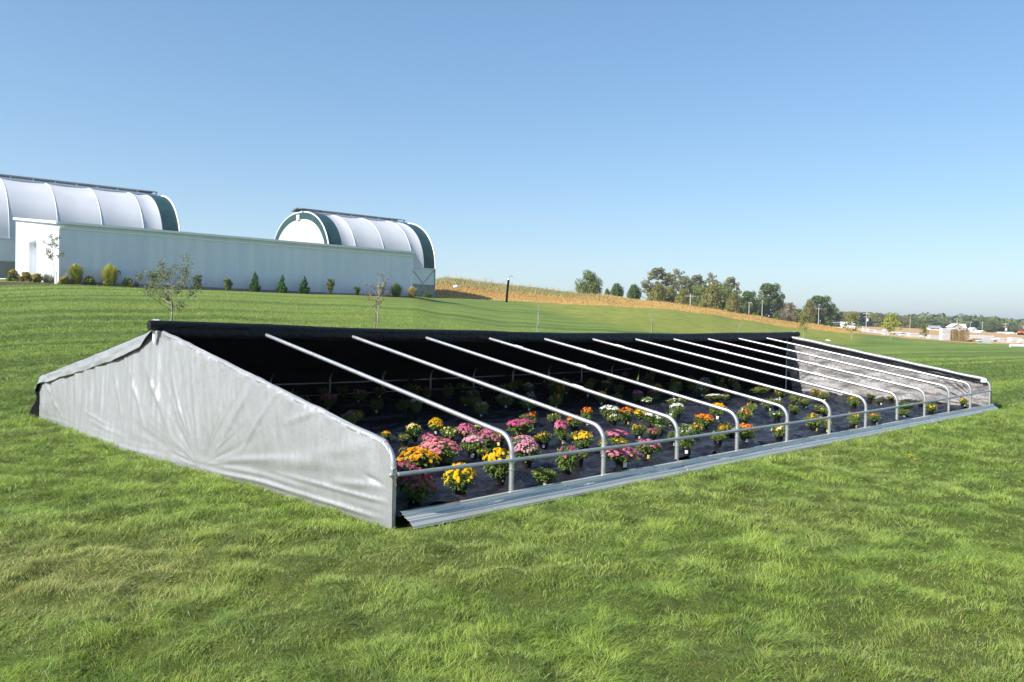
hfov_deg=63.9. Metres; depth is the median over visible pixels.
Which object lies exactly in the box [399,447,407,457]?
potted chrysanthemum
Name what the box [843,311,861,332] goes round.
young apple tree
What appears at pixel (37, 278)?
flowering shrub
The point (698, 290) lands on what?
broadleaf tree
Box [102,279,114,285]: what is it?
shrub
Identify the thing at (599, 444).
potted chrysanthemum
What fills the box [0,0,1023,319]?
sky
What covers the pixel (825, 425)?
potted chrysanthemum
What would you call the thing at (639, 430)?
potted chrysanthemum
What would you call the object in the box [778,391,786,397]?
potted chrysanthemum
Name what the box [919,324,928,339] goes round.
young apple tree
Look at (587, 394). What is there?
potted chrysanthemum
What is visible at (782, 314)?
thin leaved tree
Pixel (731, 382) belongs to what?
potted chrysanthemum
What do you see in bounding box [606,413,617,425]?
potted chrysanthemum
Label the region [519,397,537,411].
potted chrysanthemum
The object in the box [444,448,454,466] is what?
potted chrysanthemum
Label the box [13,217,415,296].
white hall
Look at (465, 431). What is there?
potted chrysanthemum
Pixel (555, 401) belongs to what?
potted chrysanthemum
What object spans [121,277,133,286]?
shrub
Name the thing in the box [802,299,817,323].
broadleaf tree
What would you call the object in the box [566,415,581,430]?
potted chrysanthemum
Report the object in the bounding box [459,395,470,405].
potted chrysanthemum
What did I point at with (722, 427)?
potted chrysanthemum
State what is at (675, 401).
potted chrysanthemum
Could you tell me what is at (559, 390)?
potted chrysanthemum
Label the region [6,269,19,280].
flowering shrub
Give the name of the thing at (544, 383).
potted chrysanthemum
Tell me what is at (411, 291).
ornamental grass
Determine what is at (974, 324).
conifer tree
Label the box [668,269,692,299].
cottonwood tree
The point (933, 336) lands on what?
white pot stack
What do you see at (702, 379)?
potted chrysanthemum
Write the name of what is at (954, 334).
pallet stack
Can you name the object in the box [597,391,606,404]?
potted chrysanthemum
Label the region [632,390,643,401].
potted chrysanthemum
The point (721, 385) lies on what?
potted chrysanthemum
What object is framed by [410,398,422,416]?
potted chrysanthemum
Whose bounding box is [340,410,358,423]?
potted chrysanthemum
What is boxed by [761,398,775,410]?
potted chrysanthemum
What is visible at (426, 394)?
potted chrysanthemum
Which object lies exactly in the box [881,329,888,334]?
white pot stack
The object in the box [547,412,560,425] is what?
potted chrysanthemum
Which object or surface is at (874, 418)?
potted chrysanthemum
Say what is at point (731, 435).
potted chrysanthemum
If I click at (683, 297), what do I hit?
broadleaf tree
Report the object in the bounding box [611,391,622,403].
potted chrysanthemum
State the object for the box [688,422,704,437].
potted chrysanthemum
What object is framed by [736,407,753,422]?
potted chrysanthemum
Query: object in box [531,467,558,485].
potted chrysanthemum
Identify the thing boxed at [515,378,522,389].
potted chrysanthemum
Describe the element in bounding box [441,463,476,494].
potted chrysanthemum
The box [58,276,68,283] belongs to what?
shrub
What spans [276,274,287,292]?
arborvitae
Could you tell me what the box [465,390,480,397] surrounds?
potted chrysanthemum
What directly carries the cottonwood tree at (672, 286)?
on the ground at (522, 315)
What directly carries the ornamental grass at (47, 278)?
on the ground at (522, 315)
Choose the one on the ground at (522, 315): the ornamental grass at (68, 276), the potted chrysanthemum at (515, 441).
the ornamental grass at (68, 276)
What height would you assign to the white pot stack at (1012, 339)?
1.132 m
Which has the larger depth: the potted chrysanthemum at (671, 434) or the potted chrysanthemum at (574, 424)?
the potted chrysanthemum at (574, 424)
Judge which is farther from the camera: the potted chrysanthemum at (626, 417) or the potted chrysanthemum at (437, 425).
the potted chrysanthemum at (626, 417)
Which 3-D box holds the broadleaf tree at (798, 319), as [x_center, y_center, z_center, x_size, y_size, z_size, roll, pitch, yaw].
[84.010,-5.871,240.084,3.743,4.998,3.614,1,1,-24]
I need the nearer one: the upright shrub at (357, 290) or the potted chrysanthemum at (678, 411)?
the potted chrysanthemum at (678, 411)
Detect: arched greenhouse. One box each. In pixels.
[0,174,180,277]
[275,207,435,297]
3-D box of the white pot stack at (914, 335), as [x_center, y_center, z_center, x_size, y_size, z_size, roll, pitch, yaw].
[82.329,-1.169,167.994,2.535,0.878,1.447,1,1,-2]
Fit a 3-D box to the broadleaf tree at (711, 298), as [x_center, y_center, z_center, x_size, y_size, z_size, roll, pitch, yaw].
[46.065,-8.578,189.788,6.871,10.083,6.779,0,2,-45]
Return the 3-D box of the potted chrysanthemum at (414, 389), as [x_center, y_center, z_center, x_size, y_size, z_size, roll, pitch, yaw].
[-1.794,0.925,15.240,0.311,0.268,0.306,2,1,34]
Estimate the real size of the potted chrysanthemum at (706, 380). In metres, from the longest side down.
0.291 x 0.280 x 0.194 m
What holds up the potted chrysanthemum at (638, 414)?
on the ground cloth
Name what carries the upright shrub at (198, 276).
on the ground at (522, 315)
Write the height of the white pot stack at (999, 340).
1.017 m
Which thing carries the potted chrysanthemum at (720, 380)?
on the ground cloth
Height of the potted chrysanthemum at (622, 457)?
0.234 m
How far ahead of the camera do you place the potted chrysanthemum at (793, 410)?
13.33 m
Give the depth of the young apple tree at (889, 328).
114.69 m
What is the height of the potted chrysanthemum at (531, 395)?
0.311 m
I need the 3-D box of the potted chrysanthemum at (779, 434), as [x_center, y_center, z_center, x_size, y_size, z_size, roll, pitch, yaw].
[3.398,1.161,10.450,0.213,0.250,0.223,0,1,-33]
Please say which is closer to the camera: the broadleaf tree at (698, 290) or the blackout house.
the blackout house
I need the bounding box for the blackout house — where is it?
[29,319,997,528]
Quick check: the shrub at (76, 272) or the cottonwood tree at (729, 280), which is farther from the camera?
the cottonwood tree at (729, 280)
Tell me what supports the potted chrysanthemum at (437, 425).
on the ground cloth
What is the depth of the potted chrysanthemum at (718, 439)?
9.71 m
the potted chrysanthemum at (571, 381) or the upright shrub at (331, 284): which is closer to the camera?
the potted chrysanthemum at (571, 381)
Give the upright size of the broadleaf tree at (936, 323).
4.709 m
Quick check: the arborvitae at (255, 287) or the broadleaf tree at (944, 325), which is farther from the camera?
the broadleaf tree at (944, 325)
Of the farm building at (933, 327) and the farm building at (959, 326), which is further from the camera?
the farm building at (959, 326)
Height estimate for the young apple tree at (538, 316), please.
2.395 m
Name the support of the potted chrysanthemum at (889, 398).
on the ground cloth
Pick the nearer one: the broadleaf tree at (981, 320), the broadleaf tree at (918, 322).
the broadleaf tree at (918, 322)
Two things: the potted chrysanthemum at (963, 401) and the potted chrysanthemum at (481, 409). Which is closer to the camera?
the potted chrysanthemum at (481, 409)
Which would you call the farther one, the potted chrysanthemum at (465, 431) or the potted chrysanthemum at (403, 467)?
the potted chrysanthemum at (465, 431)
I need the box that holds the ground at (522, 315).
[0,279,1023,681]
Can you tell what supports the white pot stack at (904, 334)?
on the ground at (522, 315)
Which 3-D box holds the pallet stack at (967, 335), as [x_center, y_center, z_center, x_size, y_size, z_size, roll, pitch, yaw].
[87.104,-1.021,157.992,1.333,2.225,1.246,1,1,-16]
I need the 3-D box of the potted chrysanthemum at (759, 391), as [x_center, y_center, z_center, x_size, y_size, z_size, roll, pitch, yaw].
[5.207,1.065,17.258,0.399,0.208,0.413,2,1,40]
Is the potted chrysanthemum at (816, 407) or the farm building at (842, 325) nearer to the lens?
the potted chrysanthemum at (816, 407)
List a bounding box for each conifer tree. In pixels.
[854,312,874,326]
[966,321,981,329]
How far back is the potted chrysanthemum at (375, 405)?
12.98 m
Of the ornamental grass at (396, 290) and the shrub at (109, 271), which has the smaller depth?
the shrub at (109, 271)
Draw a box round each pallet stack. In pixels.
[948,329,957,340]
[954,330,963,340]
[960,330,969,341]
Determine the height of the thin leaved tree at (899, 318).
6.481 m
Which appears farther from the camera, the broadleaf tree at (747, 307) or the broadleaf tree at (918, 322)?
the broadleaf tree at (918, 322)
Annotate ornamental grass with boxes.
[41,272,53,282]
[61,271,72,283]
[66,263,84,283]
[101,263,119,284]
[390,283,401,296]
[407,286,416,297]
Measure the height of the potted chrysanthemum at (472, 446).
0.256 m
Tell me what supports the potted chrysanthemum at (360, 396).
on the ground cloth
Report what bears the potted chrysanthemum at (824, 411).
on the ground cloth
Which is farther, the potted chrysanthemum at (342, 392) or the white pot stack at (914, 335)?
the white pot stack at (914, 335)
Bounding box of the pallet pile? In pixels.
[966,338,981,341]
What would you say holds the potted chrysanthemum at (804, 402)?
on the ground cloth
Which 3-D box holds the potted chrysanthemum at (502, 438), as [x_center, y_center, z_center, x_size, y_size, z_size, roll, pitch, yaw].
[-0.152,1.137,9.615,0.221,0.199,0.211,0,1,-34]
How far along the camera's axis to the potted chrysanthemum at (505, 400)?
13.86 m
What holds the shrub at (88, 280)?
on the ground at (522, 315)
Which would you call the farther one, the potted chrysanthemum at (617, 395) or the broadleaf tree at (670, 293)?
the broadleaf tree at (670, 293)
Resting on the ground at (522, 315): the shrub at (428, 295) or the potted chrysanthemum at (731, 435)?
the shrub at (428, 295)
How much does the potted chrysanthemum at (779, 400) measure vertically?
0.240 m
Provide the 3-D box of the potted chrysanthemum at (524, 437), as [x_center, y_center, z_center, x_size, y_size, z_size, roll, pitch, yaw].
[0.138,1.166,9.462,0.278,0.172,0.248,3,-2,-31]
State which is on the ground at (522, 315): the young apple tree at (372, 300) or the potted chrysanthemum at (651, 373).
the young apple tree at (372, 300)
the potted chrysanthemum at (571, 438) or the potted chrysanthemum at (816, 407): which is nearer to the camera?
the potted chrysanthemum at (571, 438)
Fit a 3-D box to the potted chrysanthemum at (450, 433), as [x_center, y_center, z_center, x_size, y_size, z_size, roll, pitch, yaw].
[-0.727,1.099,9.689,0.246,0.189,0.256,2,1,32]
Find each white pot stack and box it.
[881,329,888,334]
[898,332,909,335]
[907,333,921,336]
[926,335,939,338]
[939,328,950,339]
[968,335,984,339]
[976,340,993,343]
[985,336,994,339]
[991,338,1006,342]
[1006,337,1021,342]
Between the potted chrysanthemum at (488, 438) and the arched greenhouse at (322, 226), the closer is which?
the potted chrysanthemum at (488, 438)
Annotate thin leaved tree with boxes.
[774,304,788,320]
[780,302,798,321]
[888,317,906,326]
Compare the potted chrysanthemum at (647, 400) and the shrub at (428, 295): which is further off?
the shrub at (428, 295)
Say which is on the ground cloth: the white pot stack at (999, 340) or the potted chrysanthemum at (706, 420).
the potted chrysanthemum at (706, 420)
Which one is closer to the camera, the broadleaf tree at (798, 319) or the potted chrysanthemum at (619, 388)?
the potted chrysanthemum at (619, 388)
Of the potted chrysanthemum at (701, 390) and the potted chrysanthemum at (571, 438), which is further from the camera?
the potted chrysanthemum at (701, 390)
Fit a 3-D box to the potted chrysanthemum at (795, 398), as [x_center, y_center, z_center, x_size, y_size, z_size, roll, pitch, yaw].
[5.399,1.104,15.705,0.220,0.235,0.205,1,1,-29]
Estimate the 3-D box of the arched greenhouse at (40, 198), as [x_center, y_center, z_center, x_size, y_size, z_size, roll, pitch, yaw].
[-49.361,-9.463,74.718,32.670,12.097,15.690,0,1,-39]
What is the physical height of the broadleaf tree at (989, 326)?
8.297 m
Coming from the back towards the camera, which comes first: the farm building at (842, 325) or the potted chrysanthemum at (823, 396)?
the farm building at (842, 325)
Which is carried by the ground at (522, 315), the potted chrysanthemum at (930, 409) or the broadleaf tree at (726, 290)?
the broadleaf tree at (726, 290)
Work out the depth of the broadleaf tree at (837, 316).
260.23 m
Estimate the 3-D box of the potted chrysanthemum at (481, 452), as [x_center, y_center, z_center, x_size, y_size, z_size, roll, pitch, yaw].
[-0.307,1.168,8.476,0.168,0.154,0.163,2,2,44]
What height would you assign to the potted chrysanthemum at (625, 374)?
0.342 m
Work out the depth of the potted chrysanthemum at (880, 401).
16.27 m
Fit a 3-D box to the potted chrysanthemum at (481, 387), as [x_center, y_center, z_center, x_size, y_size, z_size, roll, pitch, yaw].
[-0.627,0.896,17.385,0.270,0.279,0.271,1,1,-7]
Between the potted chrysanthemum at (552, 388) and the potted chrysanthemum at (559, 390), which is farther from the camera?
the potted chrysanthemum at (552, 388)
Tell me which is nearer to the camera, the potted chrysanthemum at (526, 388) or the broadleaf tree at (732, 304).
the potted chrysanthemum at (526, 388)
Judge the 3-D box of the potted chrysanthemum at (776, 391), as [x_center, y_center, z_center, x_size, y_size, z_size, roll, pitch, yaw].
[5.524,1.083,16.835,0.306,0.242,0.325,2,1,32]
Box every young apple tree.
[133,253,206,320]
[362,272,391,327]
[536,296,541,331]
[796,311,808,337]
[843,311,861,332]
[881,313,903,332]
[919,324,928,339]
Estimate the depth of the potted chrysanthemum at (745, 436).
9.91 m
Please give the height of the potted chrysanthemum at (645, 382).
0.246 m
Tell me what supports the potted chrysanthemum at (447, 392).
on the ground cloth
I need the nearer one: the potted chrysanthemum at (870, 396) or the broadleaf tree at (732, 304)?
the potted chrysanthemum at (870, 396)
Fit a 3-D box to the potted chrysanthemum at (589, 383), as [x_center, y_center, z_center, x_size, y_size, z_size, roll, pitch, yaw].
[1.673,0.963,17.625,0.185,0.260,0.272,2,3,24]
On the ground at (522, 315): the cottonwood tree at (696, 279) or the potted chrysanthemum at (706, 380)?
the cottonwood tree at (696, 279)
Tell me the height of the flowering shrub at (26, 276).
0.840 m
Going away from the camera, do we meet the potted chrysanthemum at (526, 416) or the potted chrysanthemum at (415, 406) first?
the potted chrysanthemum at (526, 416)
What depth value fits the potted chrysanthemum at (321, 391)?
14.56 m
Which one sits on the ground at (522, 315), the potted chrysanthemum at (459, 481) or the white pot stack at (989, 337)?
the white pot stack at (989, 337)
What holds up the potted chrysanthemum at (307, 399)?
on the ground cloth
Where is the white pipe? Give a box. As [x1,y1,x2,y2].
[1009,344,1023,346]
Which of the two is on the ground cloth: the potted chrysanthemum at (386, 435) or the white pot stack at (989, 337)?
the potted chrysanthemum at (386, 435)
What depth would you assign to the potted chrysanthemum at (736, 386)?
17.77 m
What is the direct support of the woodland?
on the ground at (522, 315)
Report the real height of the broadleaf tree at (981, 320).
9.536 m
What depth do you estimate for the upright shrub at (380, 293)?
68.28 m
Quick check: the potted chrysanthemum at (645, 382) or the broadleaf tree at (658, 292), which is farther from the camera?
the broadleaf tree at (658, 292)
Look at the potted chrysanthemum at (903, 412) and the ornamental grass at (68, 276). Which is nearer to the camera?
the potted chrysanthemum at (903, 412)
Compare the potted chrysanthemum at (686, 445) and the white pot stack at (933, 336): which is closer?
the potted chrysanthemum at (686, 445)
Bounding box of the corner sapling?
[42,234,65,283]
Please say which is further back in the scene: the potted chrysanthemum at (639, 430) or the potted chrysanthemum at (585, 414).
the potted chrysanthemum at (585, 414)
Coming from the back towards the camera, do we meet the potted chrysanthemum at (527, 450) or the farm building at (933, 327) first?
the farm building at (933, 327)
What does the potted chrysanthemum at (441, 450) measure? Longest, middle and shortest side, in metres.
0.517 x 0.452 x 0.330 m
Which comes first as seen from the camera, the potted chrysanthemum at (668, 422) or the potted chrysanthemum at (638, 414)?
the potted chrysanthemum at (668, 422)
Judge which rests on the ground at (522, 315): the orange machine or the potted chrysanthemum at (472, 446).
the orange machine
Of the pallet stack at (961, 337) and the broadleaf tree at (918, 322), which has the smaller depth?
the pallet stack at (961, 337)
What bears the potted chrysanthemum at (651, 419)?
on the ground cloth
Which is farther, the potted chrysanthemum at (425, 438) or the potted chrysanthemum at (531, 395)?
the potted chrysanthemum at (531, 395)
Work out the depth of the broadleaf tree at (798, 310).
253.65 m
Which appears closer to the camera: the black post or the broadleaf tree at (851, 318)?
the black post
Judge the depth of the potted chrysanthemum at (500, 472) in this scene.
7.28 m
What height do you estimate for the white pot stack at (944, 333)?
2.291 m
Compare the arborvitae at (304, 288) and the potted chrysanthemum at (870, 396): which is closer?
the potted chrysanthemum at (870, 396)
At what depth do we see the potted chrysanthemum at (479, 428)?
10.48 m
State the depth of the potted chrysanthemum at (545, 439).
9.62 m
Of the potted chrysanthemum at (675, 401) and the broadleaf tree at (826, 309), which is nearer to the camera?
the potted chrysanthemum at (675, 401)
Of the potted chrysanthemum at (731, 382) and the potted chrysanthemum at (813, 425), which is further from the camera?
the potted chrysanthemum at (731, 382)
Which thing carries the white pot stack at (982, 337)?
on the ground at (522, 315)
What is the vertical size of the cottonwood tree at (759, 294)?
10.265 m
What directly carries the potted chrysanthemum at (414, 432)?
on the ground cloth
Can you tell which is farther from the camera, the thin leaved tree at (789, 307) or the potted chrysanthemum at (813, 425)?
the thin leaved tree at (789, 307)
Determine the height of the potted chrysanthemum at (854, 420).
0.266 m
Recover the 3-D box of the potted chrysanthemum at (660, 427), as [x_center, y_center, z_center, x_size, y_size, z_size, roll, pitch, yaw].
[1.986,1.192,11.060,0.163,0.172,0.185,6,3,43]
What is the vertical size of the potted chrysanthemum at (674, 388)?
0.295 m
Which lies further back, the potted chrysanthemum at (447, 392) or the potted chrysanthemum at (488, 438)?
the potted chrysanthemum at (447, 392)
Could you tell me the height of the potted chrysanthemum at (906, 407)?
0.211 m
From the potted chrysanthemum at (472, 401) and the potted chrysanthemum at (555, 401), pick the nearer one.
the potted chrysanthemum at (472, 401)
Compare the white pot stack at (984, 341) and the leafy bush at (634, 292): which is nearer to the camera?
the white pot stack at (984, 341)
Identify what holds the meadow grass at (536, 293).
on the ground at (522, 315)
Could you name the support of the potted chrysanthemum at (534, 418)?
on the ground cloth
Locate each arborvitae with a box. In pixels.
[248,271,260,291]
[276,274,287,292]
[298,275,309,293]
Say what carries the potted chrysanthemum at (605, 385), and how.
on the ground cloth
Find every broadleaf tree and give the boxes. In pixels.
[574,270,602,294]
[646,282,668,301]
[665,285,677,302]
[674,288,691,305]
[687,283,706,306]
[697,283,724,309]
[718,283,742,311]
[723,291,741,313]
[742,291,759,315]
[753,283,785,319]
[788,308,801,315]
[793,312,805,322]
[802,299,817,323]
[811,295,835,326]
[820,307,842,326]
[844,311,858,325]
[867,313,886,326]
[899,315,914,327]
[908,318,932,328]
[931,322,941,325]
[939,323,954,327]
[975,317,994,327]
[978,320,1008,331]
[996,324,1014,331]
[1008,321,1020,332]
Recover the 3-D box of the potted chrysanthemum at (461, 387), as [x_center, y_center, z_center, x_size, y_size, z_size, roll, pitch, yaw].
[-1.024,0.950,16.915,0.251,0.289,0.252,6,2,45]
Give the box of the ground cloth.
[310,381,987,516]
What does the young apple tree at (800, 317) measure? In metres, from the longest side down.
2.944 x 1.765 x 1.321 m
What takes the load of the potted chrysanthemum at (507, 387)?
on the ground cloth
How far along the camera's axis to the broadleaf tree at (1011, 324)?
440.02 m
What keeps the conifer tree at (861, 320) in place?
on the ground at (522, 315)
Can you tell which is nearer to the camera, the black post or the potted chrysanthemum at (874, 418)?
the potted chrysanthemum at (874, 418)
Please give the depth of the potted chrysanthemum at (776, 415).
12.71 m
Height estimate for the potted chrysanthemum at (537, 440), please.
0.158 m
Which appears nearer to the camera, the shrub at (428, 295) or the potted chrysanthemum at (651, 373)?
the potted chrysanthemum at (651, 373)
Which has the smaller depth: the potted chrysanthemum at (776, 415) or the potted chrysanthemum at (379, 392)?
the potted chrysanthemum at (776, 415)
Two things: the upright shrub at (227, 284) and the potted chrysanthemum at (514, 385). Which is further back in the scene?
the upright shrub at (227, 284)
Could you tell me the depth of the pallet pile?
156.52 m
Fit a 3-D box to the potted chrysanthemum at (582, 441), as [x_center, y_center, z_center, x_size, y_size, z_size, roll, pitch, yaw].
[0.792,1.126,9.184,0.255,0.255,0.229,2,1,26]
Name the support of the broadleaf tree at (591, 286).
on the ground at (522, 315)
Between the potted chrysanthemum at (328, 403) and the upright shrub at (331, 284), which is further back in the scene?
the upright shrub at (331, 284)
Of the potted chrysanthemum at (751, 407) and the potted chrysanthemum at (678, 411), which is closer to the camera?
the potted chrysanthemum at (678, 411)
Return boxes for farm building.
[840,322,853,327]
[926,326,940,329]
[946,324,962,329]
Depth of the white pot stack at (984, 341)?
149.32 m
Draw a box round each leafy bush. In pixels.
[610,282,623,296]
[627,282,642,299]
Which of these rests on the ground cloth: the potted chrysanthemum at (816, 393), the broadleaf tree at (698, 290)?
the potted chrysanthemum at (816, 393)
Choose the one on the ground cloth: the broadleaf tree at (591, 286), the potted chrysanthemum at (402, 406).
the potted chrysanthemum at (402, 406)
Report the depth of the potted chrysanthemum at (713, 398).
15.63 m
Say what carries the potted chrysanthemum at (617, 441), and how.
on the ground cloth
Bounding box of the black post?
[505,276,512,301]
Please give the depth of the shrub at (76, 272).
53.51 m
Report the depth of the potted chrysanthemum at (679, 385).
17.57 m
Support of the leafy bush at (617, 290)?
on the ground at (522, 315)
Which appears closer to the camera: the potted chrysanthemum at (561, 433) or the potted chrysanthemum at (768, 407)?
the potted chrysanthemum at (561, 433)
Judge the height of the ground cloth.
0.159 m
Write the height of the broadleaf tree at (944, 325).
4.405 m
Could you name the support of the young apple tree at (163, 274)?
on the ground at (522, 315)
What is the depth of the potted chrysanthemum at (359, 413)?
11.71 m
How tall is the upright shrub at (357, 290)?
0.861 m
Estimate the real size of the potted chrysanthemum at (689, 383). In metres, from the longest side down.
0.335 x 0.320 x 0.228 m
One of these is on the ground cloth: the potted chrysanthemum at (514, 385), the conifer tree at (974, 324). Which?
the potted chrysanthemum at (514, 385)
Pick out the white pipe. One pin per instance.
(1016, 345)
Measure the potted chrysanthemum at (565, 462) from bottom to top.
0.346 m
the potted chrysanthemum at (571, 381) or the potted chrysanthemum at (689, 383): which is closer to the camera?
the potted chrysanthemum at (571, 381)
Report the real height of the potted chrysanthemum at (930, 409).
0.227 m
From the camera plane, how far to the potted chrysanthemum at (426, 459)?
7.38 m
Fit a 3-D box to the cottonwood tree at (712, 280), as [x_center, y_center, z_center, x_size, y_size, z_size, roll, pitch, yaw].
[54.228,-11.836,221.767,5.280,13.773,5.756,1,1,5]
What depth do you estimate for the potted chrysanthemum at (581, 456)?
8.20 m
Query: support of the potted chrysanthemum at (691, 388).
on the ground cloth
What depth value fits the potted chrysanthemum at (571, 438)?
9.89 m
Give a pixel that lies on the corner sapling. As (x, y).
(54, 241)
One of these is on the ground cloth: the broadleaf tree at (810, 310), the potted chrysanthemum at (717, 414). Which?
the potted chrysanthemum at (717, 414)
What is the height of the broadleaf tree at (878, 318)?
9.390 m
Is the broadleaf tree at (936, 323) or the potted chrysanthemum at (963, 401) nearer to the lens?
the potted chrysanthemum at (963, 401)
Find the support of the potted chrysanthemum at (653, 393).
on the ground cloth
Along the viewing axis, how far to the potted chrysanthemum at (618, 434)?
10.10 m
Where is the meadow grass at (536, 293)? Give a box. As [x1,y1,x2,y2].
[435,275,860,333]
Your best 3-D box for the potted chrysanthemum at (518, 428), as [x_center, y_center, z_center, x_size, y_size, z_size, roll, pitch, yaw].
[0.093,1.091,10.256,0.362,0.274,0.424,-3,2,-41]
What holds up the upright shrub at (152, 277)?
on the ground at (522, 315)
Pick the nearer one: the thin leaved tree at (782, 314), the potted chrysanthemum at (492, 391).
the potted chrysanthemum at (492, 391)
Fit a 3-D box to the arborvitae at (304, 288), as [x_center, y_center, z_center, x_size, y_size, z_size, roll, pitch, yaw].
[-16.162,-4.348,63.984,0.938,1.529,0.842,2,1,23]
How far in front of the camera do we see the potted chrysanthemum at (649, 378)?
20.22 m
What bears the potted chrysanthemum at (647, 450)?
on the ground cloth
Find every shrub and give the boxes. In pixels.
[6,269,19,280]
[19,271,32,281]
[32,273,42,282]
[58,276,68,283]
[82,276,95,284]
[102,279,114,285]
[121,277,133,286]
[150,271,157,287]
[193,274,201,289]
[223,278,232,290]
[326,278,334,293]
[353,286,360,294]
[376,282,386,295]
[422,291,431,297]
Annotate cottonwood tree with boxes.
[640,267,674,298]
[661,273,677,292]
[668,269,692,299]
[687,274,707,296]
[706,272,721,285]
[723,276,741,296]
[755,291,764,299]
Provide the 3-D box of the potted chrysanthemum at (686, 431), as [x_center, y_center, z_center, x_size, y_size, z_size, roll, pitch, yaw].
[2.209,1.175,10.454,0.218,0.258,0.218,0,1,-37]
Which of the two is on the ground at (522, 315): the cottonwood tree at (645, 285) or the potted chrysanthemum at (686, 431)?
the cottonwood tree at (645, 285)
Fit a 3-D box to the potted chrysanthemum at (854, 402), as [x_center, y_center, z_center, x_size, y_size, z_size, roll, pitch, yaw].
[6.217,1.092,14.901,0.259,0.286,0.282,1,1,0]
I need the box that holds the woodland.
[810,311,1023,326]
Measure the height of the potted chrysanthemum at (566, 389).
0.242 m
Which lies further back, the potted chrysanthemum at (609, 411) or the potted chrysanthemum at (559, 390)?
the potted chrysanthemum at (559, 390)
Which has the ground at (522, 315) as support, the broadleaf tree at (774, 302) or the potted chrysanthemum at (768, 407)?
the broadleaf tree at (774, 302)
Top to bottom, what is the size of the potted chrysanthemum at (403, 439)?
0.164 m
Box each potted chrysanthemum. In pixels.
[287,389,300,396]
[300,395,309,402]
[317,387,328,396]
[317,393,337,409]
[336,385,348,397]
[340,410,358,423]
[346,409,363,421]
[352,389,367,402]
[367,398,383,413]
[372,386,386,398]
[380,431,391,441]
[394,399,410,411]
[396,446,441,478]
[396,460,416,481]
[396,467,438,506]
[398,433,410,446]
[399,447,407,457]
[405,384,421,394]
[405,423,421,442]
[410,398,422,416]
[416,436,461,467]
[421,432,437,446]
[422,386,431,403]
[428,417,443,435]
[440,426,460,441]
[441,384,453,399]
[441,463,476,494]
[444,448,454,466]
[455,423,477,441]
[457,381,467,391]
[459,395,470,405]
[460,435,487,459]
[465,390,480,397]
[468,395,480,410]
[473,397,488,416]
[474,425,483,433]
[476,429,500,449]
[476,447,490,461]
[477,378,488,389]
[482,447,517,484]
[486,384,497,393]
[492,433,504,445]
[497,393,512,408]
[499,383,513,393]
[506,418,534,437]
[509,379,516,392]
[511,436,520,449]
[514,435,534,447]
[514,439,541,467]
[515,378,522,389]
[518,413,533,422]
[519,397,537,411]
[523,382,532,393]
[524,390,536,399]
[529,411,537,427]
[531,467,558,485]
[532,436,541,447]
[536,429,551,448]
[541,380,549,387]
[546,382,557,394]
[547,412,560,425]
[548,394,562,407]
[553,419,568,444]
[554,442,578,474]
[555,384,564,399]
[561,385,570,393]
[562,379,576,390]
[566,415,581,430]
[568,432,580,443]
[572,430,595,449]
[575,449,588,466]
[581,407,592,424]
[583,384,593,397]
[585,380,593,387]
[596,440,607,451]
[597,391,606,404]
[598,405,619,420]
[599,380,611,390]
[600,447,644,469]
[605,429,629,438]
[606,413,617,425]
[609,437,629,449]
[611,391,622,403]
[612,383,623,394]
[617,407,634,424]
[621,371,627,383]
[630,424,647,439]
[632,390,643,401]
[634,409,645,420]
[635,438,662,460]
[637,378,649,388]
[640,396,653,405]
[641,412,666,427]
[642,374,653,384]
[645,372,655,379]
[646,427,661,439]
[647,389,660,399]
[654,424,665,435]
[665,398,684,406]
[665,411,675,425]
[667,380,681,393]
[667,430,674,446]
[668,384,678,397]
[669,403,684,418]
[679,425,694,440]
[679,439,695,454]
[686,377,696,386]
[688,384,696,393]
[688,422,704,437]
[693,413,715,429]
[695,384,709,396]
[698,377,709,385]
[701,379,711,391]
[704,394,726,403]
[710,402,726,418]
[711,431,726,445]
[716,376,723,385]
[717,423,732,438]
[718,383,727,391]
[728,378,739,388]
[729,428,734,438]
[733,381,741,391]
[734,423,756,442]
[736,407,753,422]
[744,402,757,413]
[750,386,769,396]
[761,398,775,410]
[769,410,784,421]
[769,425,784,441]
[772,397,783,409]
[774,390,788,397]
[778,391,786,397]
[788,394,799,404]
[788,403,798,415]
[798,398,810,408]
[803,412,824,430]
[810,389,820,395]
[814,404,822,413]
[817,392,829,400]
[819,406,831,416]
[822,419,832,432]
[846,396,861,408]
[847,411,861,428]
[866,392,876,400]
[867,413,881,425]
[875,398,883,404]
[886,395,893,401]
[895,401,914,409]
[898,408,909,416]
[926,403,937,414]
[959,398,967,405]
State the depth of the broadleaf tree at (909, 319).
434.55 m
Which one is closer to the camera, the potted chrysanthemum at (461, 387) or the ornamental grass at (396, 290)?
the potted chrysanthemum at (461, 387)
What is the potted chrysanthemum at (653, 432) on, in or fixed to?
on the ground cloth
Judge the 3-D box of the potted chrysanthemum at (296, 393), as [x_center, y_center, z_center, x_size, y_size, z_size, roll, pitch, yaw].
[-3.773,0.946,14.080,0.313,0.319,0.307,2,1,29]
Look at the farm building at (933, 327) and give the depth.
398.12 m
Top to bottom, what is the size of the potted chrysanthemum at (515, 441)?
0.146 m
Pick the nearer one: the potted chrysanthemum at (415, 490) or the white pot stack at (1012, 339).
the potted chrysanthemum at (415, 490)
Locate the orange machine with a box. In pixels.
[1017,329,1023,334]

